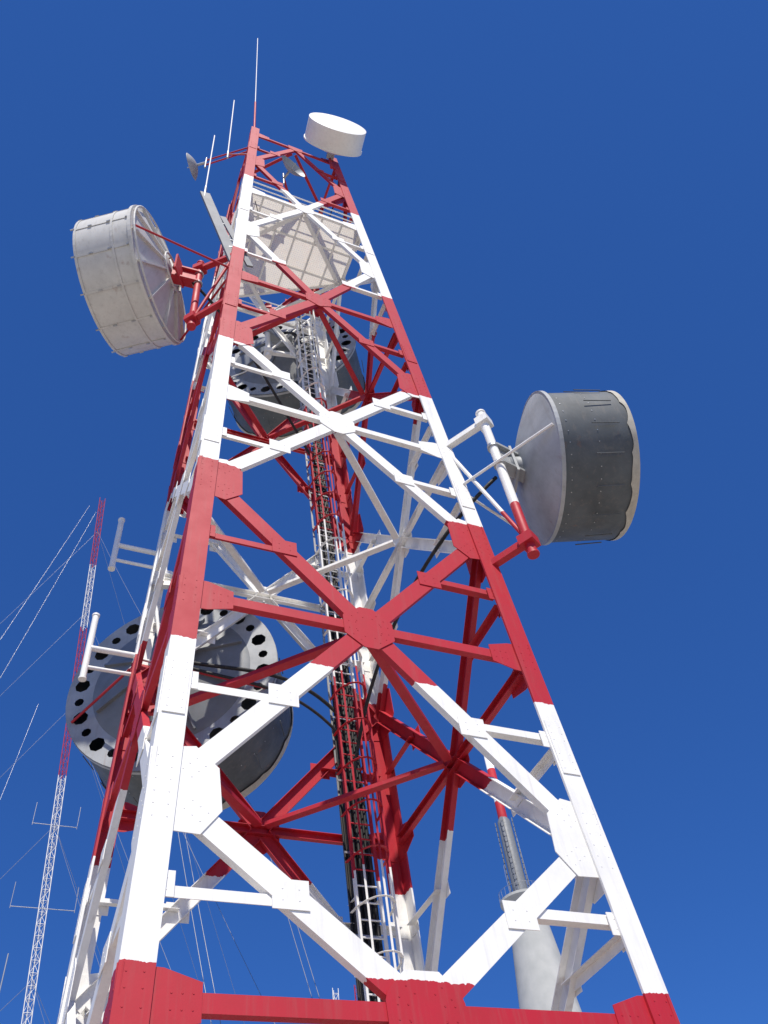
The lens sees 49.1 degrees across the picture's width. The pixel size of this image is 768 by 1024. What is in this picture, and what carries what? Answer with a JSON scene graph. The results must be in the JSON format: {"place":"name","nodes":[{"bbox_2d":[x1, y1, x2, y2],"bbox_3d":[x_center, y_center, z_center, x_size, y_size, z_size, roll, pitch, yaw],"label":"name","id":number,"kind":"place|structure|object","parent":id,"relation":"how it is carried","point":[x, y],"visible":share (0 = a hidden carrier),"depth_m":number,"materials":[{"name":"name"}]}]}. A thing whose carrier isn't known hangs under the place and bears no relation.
{"place":"outdoors","nodes":[
{"label":"outdoors","id":0,"kind":"place"},
{"bbox_2d":[0,0,767,1023],"label":"sky","id":1,"kind":"structure","parent":0,"point":[549,196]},
{"label":"ground","id":2,"kind":"structure","parent":0,"visible":0},
{"bbox_2d":[21,499,357,1023],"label":"masts","id":3,"kind":"object","parent":2,"relation":"on","point":[58,798],"visible":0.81,"depth_m":47.95,"materials":[{"name":"metal"}]},
{"bbox_2d":[0,505,531,1023],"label":"wires","id":4,"kind":"object","parent":2,"relation":"on","point":[178,833],"visible":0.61,"depth_m":46.97,"materials":[{"name":"grey metal"}]},
{"bbox_2d":[70,151,601,999],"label":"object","id":5,"kind":"object","parent":2,"relation":"on","point":[332,717],"visible":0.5,"depth_m":20.85,"materials":[{"name":"silver metal"}]},
{"bbox_2d":[65,153,565,774],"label":"dish antennas","id":6,"kind":"object","parent":5,"relation":"attached to","point":[537,469],"visible":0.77,"depth_m":17.18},
{"bbox_2d":[73,322,633,805],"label":"antenna shrouds","id":7,"kind":"object","parent":6,"relation":"attached to","point":[597,436],"visible":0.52,"depth_m":16.37,"materials":[{"name":"grey metal"}]},
{"bbox_2d":[99,372,639,809],"bbox_3d":[-0.598,-1.792,25.159,13.968,21.038,4.573,-31,-54,16],"label":"rim","id":8,"kind":"object","parent":7,"relation":"attached to","point":[247,704],"visible":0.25,"depth_m":17.83,"materials":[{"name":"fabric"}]},
{"bbox_2d":[192,182,497,1001],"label":"feeder cables","id":9,"kind":"object","parent":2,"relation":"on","point":[370,880],"visible":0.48,"depth_m":17.07,"materials":[{"name":"black rubber"}]},
{"bbox_2d":[57,101,679,1023],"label":"steel tower","id":10,"kind":"structure","parent":2,"relation":"on","point":[187,783],"depth_m":13.73,"materials":[{"name":"metal"}]},
{"bbox_2d":[73,205,186,355],"bbox_3d":[-6.455,-6.047,22.044,1.970,3.622,3.622,-13,-51,3],"label":"white drum","id":11,"kind":"object","parent":10,"relation":"attached to","point":[145,258],"visible":0.95,"depth_m":20.70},
{"bbox_2d":[78,38,365,681],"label":"antennas","id":12,"kind":"object","parent":10,"relation":"on","point":[332,134],"visible":0.99,"depth_m":33.50,"materials":[{"name":"white metal"}]},
{"bbox_2d":[216,194,358,297],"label":"platform","id":13,"kind":"structure","parent":10,"relation":"on","point":[273,277],"depth_m":29.36,"materials":[{"name":"white metal"}]},
{"bbox_2d":[500,888,581,1011],"bbox_3d":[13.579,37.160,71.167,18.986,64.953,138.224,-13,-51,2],"label":"concrete tower","id":14,"kind":"structure","parent":2,"relation":"on","point":[536,956],"depth_m":123.09,"materials":[{"name":"white concrete"}]},
{"bbox_2d":[93,191,528,891],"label":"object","id":15,"kind":"object","parent":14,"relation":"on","point":[229,647],"visible":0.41,"depth_m":18.54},
{"bbox_2d":[484,757,506,819],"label":"striped pole","id":16,"kind":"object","parent":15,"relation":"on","point":[500,807],"depth_m":147.53,"materials":[{"name":"metal"}]}
]}

